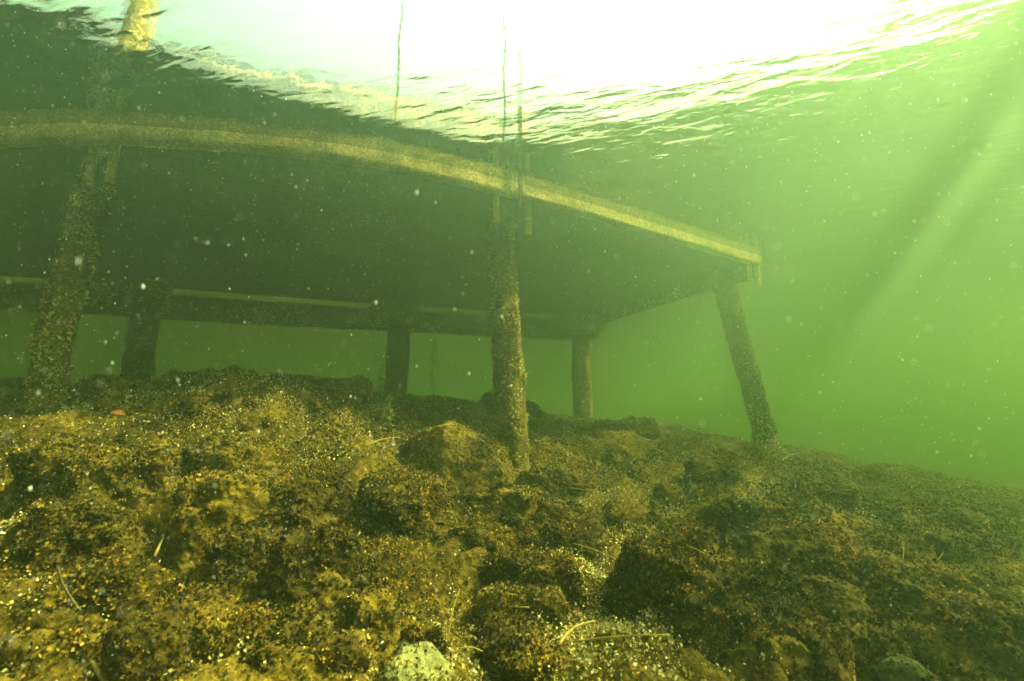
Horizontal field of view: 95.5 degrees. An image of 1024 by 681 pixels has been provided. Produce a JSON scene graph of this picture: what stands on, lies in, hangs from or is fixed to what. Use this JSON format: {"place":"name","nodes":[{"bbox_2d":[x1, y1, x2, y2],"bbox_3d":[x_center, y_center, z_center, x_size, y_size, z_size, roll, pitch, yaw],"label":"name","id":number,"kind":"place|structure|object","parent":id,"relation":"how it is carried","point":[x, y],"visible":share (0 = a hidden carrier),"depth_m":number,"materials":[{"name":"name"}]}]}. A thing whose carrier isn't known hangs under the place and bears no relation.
{"place":"outdoors","nodes":[
{"label":"outdoors","id":0,"kind":"place"},
{"bbox_2d":[0,0,1023,391],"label":"water surface","id":1,"kind":"object","parent":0,"point":[530,92],"visible":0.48,"depth_m":2.11,"materials":[{"name":"liquid"}]},
{"bbox_2d":[0,366,1023,680],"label":"seabed","id":2,"kind":"structure","parent":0,"point":[1006,472],"depth_m":1.86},
{"bbox_2d":[0,386,70,413],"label":"boulder","id":3,"kind":"object","parent":2,"relation":"on","point":[9,398],"visible":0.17,"depth_m":2.00,"materials":[{"name":"stone"}]},
{"bbox_2d":[10,569,73,623],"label":"stone","id":4,"kind":"object","parent":2,"relation":"on","point":[52,596],"visible":0.34,"depth_m":0.97,"materials":[{"name":"stone"}]},
{"bbox_2d":[0,610,90,670],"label":"stone","id":5,"kind":"object","parent":2,"relation":"on","point":[17,649],"visible":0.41,"depth_m":0.86,"materials":[{"name":"stone"}]},
{"bbox_2d":[23,605,77,637],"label":"stone","id":6,"kind":"object","parent":2,"relation":"on","point":[56,618],"visible":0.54,"depth_m":0.90,"materials":[{"name":"stone"}]},
{"bbox_2d":[7,624,110,680],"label":"stone","id":7,"kind":"object","parent":2,"relation":"on","point":[70,645],"visible":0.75,"depth_m":0.87,"materials":[{"name":"stone"}]},
{"bbox_2d":[40,432,82,444],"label":"stone","id":8,"kind":"object","parent":2,"relation":"on","point":[64,437],"visible":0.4,"depth_m":1.68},
{"bbox_2d":[50,560,88,577],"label":"stone","id":9,"kind":"object","parent":2,"relation":"on","point":[67,568],"visible":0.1,"depth_m":1.06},
{"bbox_2d":[58,566,80,610],"bbox_3d":[-0.945,0.527,0.986,0.110,0.076,0.014,-4,-11,23],"label":"twig","id":10,"kind":"object","parent":2,"relation":"on","point":[69,594],"visible":0.98,"depth_m":0.98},
{"bbox_2d":[0,488,152,580],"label":"boulder","id":11,"kind":"object","parent":2,"relation":"on","point":[65,523],"visible":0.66,"depth_m":1.12,"materials":[{"name":"stone"}]},
{"bbox_2d":[0,440,187,557],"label":"boulder","id":12,"kind":"object","parent":2,"relation":"on","point":[108,474],"visible":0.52,"depth_m":1.34,"materials":[{"name":"stone"}]},
{"bbox_2d":[110,410,124,416],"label":"dead leaf","id":13,"kind":"object","parent":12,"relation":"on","point":[119,412],"visible":1,"depth_m":1.65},
{"bbox_2d":[80,628,107,680],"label":"twig","id":14,"kind":"object","parent":2,"relation":"on","point":[95,666],"visible":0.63,"depth_m":0.87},
{"bbox_2d":[89,395,121,412],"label":"stone","id":15,"kind":"object","parent":2,"relation":"on","point":[103,402],"visible":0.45,"depth_m":1.97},
{"bbox_2d":[71,374,161,404],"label":"boulder","id":16,"kind":"object","parent":2,"relation":"on","point":[88,388],"visible":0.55,"depth_m":2.15,"materials":[{"name":"stone"}]},
{"bbox_2d":[64,556,171,620],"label":"stone","id":17,"kind":"object","parent":2,"relation":"on","point":[147,584],"visible":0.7,"depth_m":1.02,"materials":[{"name":"stone"}]},
{"bbox_2d":[115,425,141,443],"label":"stone","id":18,"kind":"object","parent":2,"relation":"on","point":[132,432],"visible":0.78,"depth_m":1.75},
{"bbox_2d":[95,606,199,680],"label":"stone","id":19,"kind":"object","parent":2,"relation":"on","point":[132,632],"visible":0.88,"depth_m":0.90,"materials":[{"name":"stone"}]},
{"bbox_2d":[153,533,165,556],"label":"twig","id":20,"kind":"object","parent":2,"relation":"on","point":[158,547],"visible":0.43,"depth_m":1.22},
{"bbox_2d":[148,581,239,621],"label":"stone","id":21,"kind":"object","parent":2,"relation":"on","point":[191,598],"visible":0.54,"depth_m":1.03,"materials":[{"name":"stone"}]},
{"bbox_2d":[184,556,215,583],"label":"stone","id":22,"kind":"object","parent":2,"relation":"on","point":[198,570],"visible":0.18,"depth_m":1.13,"materials":[{"name":"stone"}]},
{"bbox_2d":[154,465,270,584],"bbox_3d":[-0.888,0.619,1.397,0.319,0.490,0.437,5,-11,-28],"label":"boulder","id":23,"kind":"object","parent":2,"relation":"on","point":[238,503],"visible":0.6,"depth_m":1.28,"materials":[{"name":"stone"}]},
{"bbox_2d":[200,404,231,423],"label":"twig","id":24,"kind":"object","parent":2,"relation":"on","point":[214,412],"visible":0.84,"depth_m":1.90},
{"bbox_2d":[175,562,257,602],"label":"stone","id":25,"kind":"object","parent":2,"relation":"on","point":[234,582],"visible":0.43,"depth_m":1.13,"materials":[{"name":"stone"}]},
{"bbox_2d":[176,387,260,416],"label":"boulder","id":26,"kind":"object","parent":2,"relation":"on","point":[190,403],"visible":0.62,"depth_m":1.99,"materials":[{"name":"stone"}]},
{"bbox_2d":[191,598,271,662],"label":"stone","id":27,"kind":"object","parent":2,"relation":"on","point":[245,618],"visible":0.61,"depth_m":0.97,"materials":[{"name":"stone"}]},
{"bbox_2d":[182,433,283,478],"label":"boulder","id":28,"kind":"object","parent":2,"relation":"on","point":[235,452],"visible":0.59,"depth_m":1.57,"materials":[{"name":"stone"}]},
{"bbox_2d":[202,524,286,602],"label":"boulder","id":29,"kind":"object","parent":2,"relation":"on","point":[227,551],"visible":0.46,"depth_m":1.17,"materials":[{"name":"stone"}]},
{"bbox_2d":[235,417,260,432],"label":"stone","id":30,"kind":"object","parent":2,"relation":"on","point":[244,426],"visible":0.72,"depth_m":1.91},
{"bbox_2d":[236,636,276,672],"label":"stone","id":31,"kind":"object","parent":2,"relation":"on","point":[259,650],"visible":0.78,"depth_m":0.95,"materials":[{"name":"stone"}]},
{"bbox_2d":[258,415,272,428],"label":"stone","id":32,"kind":"object","parent":2,"relation":"on","point":[262,422],"visible":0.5,"depth_m":1.95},
{"bbox_2d":[247,604,310,647],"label":"stone","id":33,"kind":"object","parent":2,"relation":"on","point":[292,629],"visible":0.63,"depth_m":1.02,"materials":[{"name":"stone"}]},
{"bbox_2d":[236,462,356,531],"bbox_3d":[-0.752,0.566,1.452,0.494,0.353,0.388,0,-10,0],"label":"boulder","id":34,"kind":"object","parent":2,"relation":"on","point":[317,499],"visible":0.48,"depth_m":1.40,"materials":[{"name":"stone"}]},
{"bbox_2d":[274,593,341,646],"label":"stone","id":35,"kind":"object","parent":2,"relation":"on","point":[319,625],"visible":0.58,"depth_m":1.08,"materials":[{"name":"stone"}]},
{"bbox_2d":[299,400,324,412],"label":"stone","id":36,"kind":"object","parent":2,"relation":"on","point":[314,406],"visible":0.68,"depth_m":2.19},
{"bbox_2d":[295,405,328,462],"bbox_3d":[-0.836,0.384,1.956,0.328,0.234,0.025,-9,-13,40],"label":"twig","id":37,"kind":"object","parent":2,"relation":"on","point":[316,431],"visible":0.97,"depth_m":1.97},
{"bbox_2d":[282,566,356,610],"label":"stone","id":38,"kind":"object","parent":2,"relation":"on","point":[334,585],"visible":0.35,"depth_m":1.18,"materials":[{"name":"stone"}]},
{"bbox_2d":[264,524,390,614],"bbox_3d":[-0.507,0.676,1.259,0.316,0.350,0.242,9,-14,-42],"label":"boulder","id":39,"kind":"object","parent":2,"relation":"on","point":[351,561],"visible":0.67,"depth_m":1.20,"materials":[{"name":"stone"}]},
{"bbox_2d":[291,374,372,411],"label":"boulder","id":40,"kind":"object","parent":2,"relation":"on","point":[336,392],"visible":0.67,"depth_m":2.43,"materials":[{"name":"stone"}]},
{"bbox_2d":[306,627,372,673],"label":"stone","id":41,"kind":"object","parent":2,"relation":"on","point":[333,650],"visible":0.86,"depth_m":0.98,"materials":[{"name":"stone"}]},
{"bbox_2d":[344,584,397,651],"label":"stone","id":42,"kind":"object","parent":2,"relation":"on","point":[373,609],"visible":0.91,"depth_m":1.12,"materials":[{"name":"stone"}]},
{"bbox_2d":[377,363,385,405],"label":"water plant","id":43,"kind":"object","parent":2,"relation":"on","point":[380,386],"visible":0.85,"depth_m":2.88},
{"bbox_2d":[365,437,398,445],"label":"twig","id":44,"kind":"object","parent":2,"relation":"on","point":[379,440],"visible":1,"depth_m":2.08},
{"bbox_2d":[382,387,395,427],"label":"water plant","id":45,"kind":"object","parent":2,"relation":"on","point":[388,410],"visible":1,"depth_m":2.39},
{"bbox_2d":[0,123,782,471],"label":"jetty","id":46,"kind":"object","parent":2,"relation":"on","point":[418,263],"visible":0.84,"depth_m":3.13,"materials":[{"name":"brown wood"}]},
{"bbox_2d":[387,464,421,470],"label":"twig","id":47,"kind":"object","parent":2,"relation":"on","point":[404,465],"visible":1,"depth_m":1.93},
{"bbox_2d":[352,469,466,547],"bbox_3d":[-0.407,0.637,1.627,0.458,0.361,0.399,5,-11,-25],"label":"boulder","id":48,"kind":"object","parent":2,"relation":"on","point":[404,503],"visible":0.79,"depth_m":1.53,"materials":[{"name":"stone"}]},
{"bbox_2d":[374,635,458,680],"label":"pale stone","id":49,"kind":"object","parent":2,"relation":"on","point":[413,661],"visible":0.81,"depth_m":1.00,"materials":[{"name":"stone"}]},
{"bbox_2d":[398,623,447,655],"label":"stone","id":50,"kind":"object","parent":2,"relation":"on","point":[434,635],"visible":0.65,"depth_m":1.06,"materials":[{"name":"stone"}]},
{"bbox_2d":[430,334,436,395],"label":"water plant","id":51,"kind":"object","parent":2,"relation":"on","point":[434,380],"visible":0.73,"depth_m":2.97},
{"bbox_2d":[392,394,486,428],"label":"boulder","id":52,"kind":"object","parent":2,"relation":"on","point":[435,409],"visible":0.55,"depth_m":2.81,"materials":[{"name":"stone"}]},
{"bbox_2d":[447,589,459,638],"bbox_3d":[-0.147,0.686,1.171,0.005,0.090,0.076,-2,-10,14],"label":"twig","id":53,"kind":"object","parent":2,"relation":"on","point":[452,615],"visible":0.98,"depth_m":1.16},
{"bbox_2d":[400,420,515,498],"bbox_3d":[-0.257,0.572,2.082,0.557,0.430,0.427,0,-10,0],"label":"boulder","id":54,"kind":"object","parent":2,"relation":"on","point":[474,453],"visible":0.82,"depth_m":1.98,"materials":[{"name":"stone"}]},
{"bbox_2d":[455,501,471,531],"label":"stone","id":55,"kind":"object","parent":2,"relation":"on","point":[464,512],"visible":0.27,"depth_m":1.64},
{"bbox_2d":[464,521,519,552],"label":"stone","id":56,"kind":"object","parent":2,"relation":"on","point":[493,536],"visible":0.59,"depth_m":1.54,"materials":[{"name":"stone"}]},
{"bbox_2d":[473,580,532,621],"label":"stone","id":57,"kind":"object","parent":2,"relation":"on","point":[509,593],"visible":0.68,"depth_m":1.22,"materials":[{"name":"stone"}]},
{"bbox_2d":[477,543,540,584],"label":"stone","id":58,"kind":"object","parent":2,"relation":"on","point":[508,563],"visible":0.66,"depth_m":1.39,"materials":[{"name":"stone"}]},
{"bbox_2d":[461,485,559,518],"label":"boulder","id":59,"kind":"object","parent":2,"relation":"on","point":[525,502],"visible":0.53,"depth_m":1.74,"materials":[{"name":"stone"}]},
{"bbox_2d":[478,391,542,417],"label":"boulder","id":60,"kind":"object","parent":2,"relation":"on","point":[486,401],"visible":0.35,"depth_m":4.15,"materials":[{"name":"stone"}]},
{"bbox_2d":[0,365,1022,680],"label":"shell fragments","id":61,"kind":"object","parent":2,"relation":"on","point":[600,627],"visible":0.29,"depth_m":1.20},
{"bbox_2d":[572,543,615,558],"bbox_3d":[0.269,0.692,1.526,0.153,0.050,0.016,-1,-10,7],"label":"twig","id":62,"kind":"object","parent":61,"relation":"on","point":[593,549],"visible":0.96,"depth_m":1.52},
{"bbox_2d":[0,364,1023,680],"bbox_3d":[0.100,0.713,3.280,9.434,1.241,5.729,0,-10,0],"label":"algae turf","id":63,"kind":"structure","parent":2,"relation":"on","point":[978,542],"depth_m":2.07,"materials":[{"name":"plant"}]},
{"bbox_2d":[480,606,547,680],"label":"stone","id":64,"kind":"object","parent":2,"relation":"on","point":[499,625],"visible":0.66,"depth_m":1.13,"materials":[{"name":"stone"}]},
{"bbox_2d":[466,625,570,680],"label":"stone","id":65,"kind":"object","parent":2,"relation":"on","point":[528,658],"visible":0.66,"depth_m":1.05,"materials":[{"name":"stone"}]},
{"bbox_2d":[458,646,482,651],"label":"twig","id":66,"kind":"object","parent":65,"relation":"on","point":[464,647],"visible":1,"depth_m":1.06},
{"bbox_2d":[516,578,569,634],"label":"stone","id":67,"kind":"object","parent":2,"relation":"on","point":[545,595],"visible":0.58,"depth_m":1.24,"materials":[{"name":"stone"}]},
{"bbox_2d":[512,550,586,613],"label":"boulder","id":68,"kind":"object","parent":2,"relation":"on","point":[554,568],"visible":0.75,"depth_m":1.33,"materials":[{"name":"stone"}]},
{"bbox_2d":[499,499,606,564],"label":"boulder","id":69,"kind":"object","parent":2,"relation":"on","point":[577,523],"visible":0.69,"depth_m":1.60,"materials":[{"name":"stone"}]},
{"bbox_2d":[516,461,597,500],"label":"boulder","id":70,"kind":"object","parent":2,"relation":"on","point":[561,480],"visible":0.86,"depth_m":2.17,"materials":[{"name":"stone"}]},
{"bbox_2d":[557,620,595,646],"bbox_3d":[0.155,0.706,1.128,0.143,0.023,0.016,10,-14,-44],"label":"twig","id":71,"kind":"object","parent":2,"relation":"on","point":[564,636],"visible":0.99,"depth_m":1.12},
{"bbox_2d":[568,487,646,503],"bbox_3d":[0.416,0.694,2.089,0.377,0.060,0.009,-3,-10,17],"label":"twig","id":72,"kind":"object","parent":2,"relation":"on","point":[606,493],"visible":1,"depth_m":2.09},
{"bbox_2d":[600,502,625,529],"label":"stone","id":73,"kind":"object","parent":2,"relation":"on","point":[613,513],"visible":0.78,"depth_m":1.85,"materials":[{"name":"stone"}]},
{"bbox_2d":[601,441,635,466],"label":"stone","id":74,"kind":"object","parent":2,"relation":"on","point":[615,451],"visible":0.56,"depth_m":2.61,"materials":[{"name":"stone"}]},
{"bbox_2d":[573,634,668,642],"bbox_3d":[0.259,0.709,1.105,0.227,0.024,0.013,0,-10,2],"label":"twig","id":75,"kind":"object","parent":2,"relation":"on","point":[588,639],"visible":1,"depth_m":1.10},
{"bbox_2d":[594,415,660,438],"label":"boulder","id":76,"kind":"object","parent":2,"relation":"on","point":[646,427],"visible":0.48,"depth_m":3.23,"materials":[{"name":"stone"}]},
{"bbox_2d":[652,479,686,506],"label":"stone","id":77,"kind":"object","parent":2,"relation":"on","point":[672,493],"visible":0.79,"depth_m":2.08,"materials":[{"name":"stone"}]},
{"bbox_2d":[635,601,732,669],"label":"stone","id":78,"kind":"object","parent":2,"relation":"on","point":[710,626],"visible":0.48,"depth_m":1.13,"materials":[{"name":"stone"}]},
{"bbox_2d":[649,523,719,551],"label":"stone","id":79,"kind":"object","parent":2,"relation":"on","point":[695,537],"visible":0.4,"depth_m":1.57,"materials":[{"name":"stone"}]},
{"bbox_2d":[603,534,813,642],"bbox_3d":[0.542,0.799,1.305,0.560,0.456,0.418,0,-10,0],"label":"boulder","id":80,"kind":"object","parent":2,"relation":"on","point":[702,581],"visible":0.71,"depth_m":1.26,"materials":[{"name":"stone"}]},
{"bbox_2d":[582,588,620,595],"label":"twig","id":81,"kind":"object","parent":80,"relation":"on","point":[600,592],"visible":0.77,"depth_m":1.30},
{"bbox_2d":[689,546,721,568],"bbox_3d":[0.556,0.631,1.365,0.016,0.039,0.143,6,-12,-30],"label":"twig","id":82,"kind":"object","parent":80,"relation":"on","point":[703,553],"visible":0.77,"depth_m":1.37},
{"bbox_2d":[696,547,723,557],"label":"stone","id":83,"kind":"object","parent":2,"relation":"on","point":[702,549],"visible":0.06,"depth_m":1.52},
{"bbox_2d":[680,452,749,487],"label":"boulder","id":84,"kind":"object","parent":2,"relation":"on","point":[696,466],"visible":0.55,"depth_m":2.16,"materials":[{"name":"stone"}]},
{"bbox_2d":[724,598,766,641],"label":"stone","id":85,"kind":"object","parent":2,"relation":"on","point":[746,617],"visible":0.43,"depth_m":1.15,"materials":[{"name":"stone"}]},
{"bbox_2d":[693,493,800,554],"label":"boulder","id":86,"kind":"object","parent":2,"relation":"on","point":[727,517],"visible":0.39,"depth_m":1.70,"materials":[{"name":"stone"}]},
{"bbox_2d":[750,626,770,644],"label":"stone","id":87,"kind":"object","parent":2,"relation":"on","point":[753,642],"visible":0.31,"depth_m":1.12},
{"bbox_2d":[749,622,815,680],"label":"stone","id":88,"kind":"object","parent":2,"relation":"on","point":[790,650],"visible":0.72,"depth_m":1.07,"materials":[{"name":"stone"}]},
{"bbox_2d":[733,517,866,579],"bbox_3d":[0.948,0.771,1.506,0.436,0.382,0.319,0,-10,0],"label":"boulder","id":89,"kind":"object","parent":2,"relation":"on","point":[824,540],"visible":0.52,"depth_m":1.46,"materials":[{"name":"stone"}]},
{"bbox_2d":[758,590,852,679],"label":"boulder","id":90,"kind":"object","parent":2,"relation":"on","point":[783,604],"visible":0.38,"depth_m":1.19,"materials":[{"name":"stone"}]},
{"bbox_2d":[791,571,823,576],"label":"stone","id":91,"kind":"object","parent":2,"relation":"on","point":[794,573],"visible":0.06,"depth_m":1.41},
{"bbox_2d":[769,611,857,680],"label":"stone","id":92,"kind":"object","parent":2,"relation":"on","point":[826,646],"visible":0.84,"depth_m":1.07,"materials":[{"name":"stone"}]},
{"bbox_2d":[807,459,842,470],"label":"stone","id":93,"kind":"object","parent":2,"relation":"on","point":[823,464],"visible":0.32,"depth_m":2.58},
{"bbox_2d":[793,573,878,624],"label":"stone","id":94,"kind":"object","parent":2,"relation":"on","point":[830,597],"visible":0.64,"depth_m":1.25,"materials":[{"name":"stone"}]},
{"bbox_2d":[812,484,859,511],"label":"stone","id":95,"kind":"object","parent":2,"relation":"on","point":[848,496],"visible":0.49,"depth_m":2.05,"materials":[{"name":"stone"}]},
{"bbox_2d":[845,572,863,585],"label":"stone","id":96,"kind":"object","parent":2,"relation":"on","point":[852,577],"visible":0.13,"depth_m":1.36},
{"bbox_2d":[851,470,883,481],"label":"stone","id":97,"kind":"object","parent":2,"relation":"on","point":[870,475],"visible":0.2,"depth_m":2.41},
{"bbox_2d":[838,615,915,680],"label":"stone","id":98,"kind":"object","parent":2,"relation":"on","point":[865,636],"visible":0.64,"depth_m":1.11,"materials":[{"name":"stone"}]},
{"bbox_2d":[845,516,935,553],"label":"boulder","id":99,"kind":"object","parent":2,"relation":"on","point":[862,528],"visible":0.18,"depth_m":1.76,"materials":[{"name":"stone"}]},
{"bbox_2d":[861,529,926,565],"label":"stone","id":100,"kind":"object","parent":2,"relation":"on","point":[885,539],"visible":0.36,"depth_m":1.57,"materials":[{"name":"stone"}]},
{"bbox_2d":[854,546,950,627],"bbox_3d":[1.080,0.811,1.276,0.345,0.419,0.322,-9,-13,41],"label":"boulder","id":101,"kind":"object","parent":2,"relation":"on","point":[903,589],"visible":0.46,"depth_m":1.26,"materials":[{"name":"stone"}]},
{"bbox_2d":[872,522,941,562],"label":"stone","id":102,"kind":"object","parent":2,"relation":"on","point":[927,551],"visible":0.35,"depth_m":1.59,"materials":[{"name":"stone"}]},
{"bbox_2d":[875,653,939,680],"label":"pale stone","id":103,"kind":"object","parent":2,"relation":"on","point":[898,667],"visible":1,"depth_m":1.04,"materials":[{"name":"stone"}]},
{"bbox_2d":[883,618,944,671],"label":"stone","id":104,"kind":"object","parent":2,"relation":"on","point":[915,634],"visible":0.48,"depth_m":1.12,"materials":[{"name":"stone"}]},
{"bbox_2d":[922,527,975,563],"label":"stone","id":105,"kind":"object","parent":2,"relation":"on","point":[942,540],"visible":0.62,"depth_m":1.63,"materials":[{"name":"stone"}]},
{"bbox_2d":[921,568,992,598],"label":"stone","id":106,"kind":"object","parent":2,"relation":"on","point":[950,579],"visible":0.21,"depth_m":1.29,"materials":[{"name":"stone"}]},
{"bbox_2d":[900,589,1023,680],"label":"boulder","id":107,"kind":"object","parent":2,"relation":"on","point":[980,616],"visible":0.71,"depth_m":1.09,"materials":[{"name":"stone"}]},
{"bbox_2d":[903,559,1023,608],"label":"boulder","id":108,"kind":"object","parent":2,"relation":"on","point":[998,588],"visible":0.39,"depth_m":1.36,"materials":[{"name":"stone"}]},
{"bbox_2d":[940,506,995,538],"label":"stone","id":109,"kind":"object","parent":2,"relation":"on","point":[972,521],"visible":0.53,"depth_m":1.89,"materials":[{"name":"stone"}]},
{"bbox_2d":[979,637,1023,680],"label":"stone","id":110,"kind":"object","parent":2,"relation":"on","point":[1001,658],"visible":0.46,"depth_m":1.04,"materials":[{"name":"stone"}]},
{"bbox_2d":[0,0,1023,680],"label":"drifting particles","id":111,"kind":"object","parent":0,"point":[390,310],"visible":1,"depth_m":0.58,"materials":[{"name":"white"}]},
{"bbox_2d":[406,389,1023,458],"label":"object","id":112,"kind":"structure","parent":0,"point":[853,423],"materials":[{"name":"liquid"}]}
]}

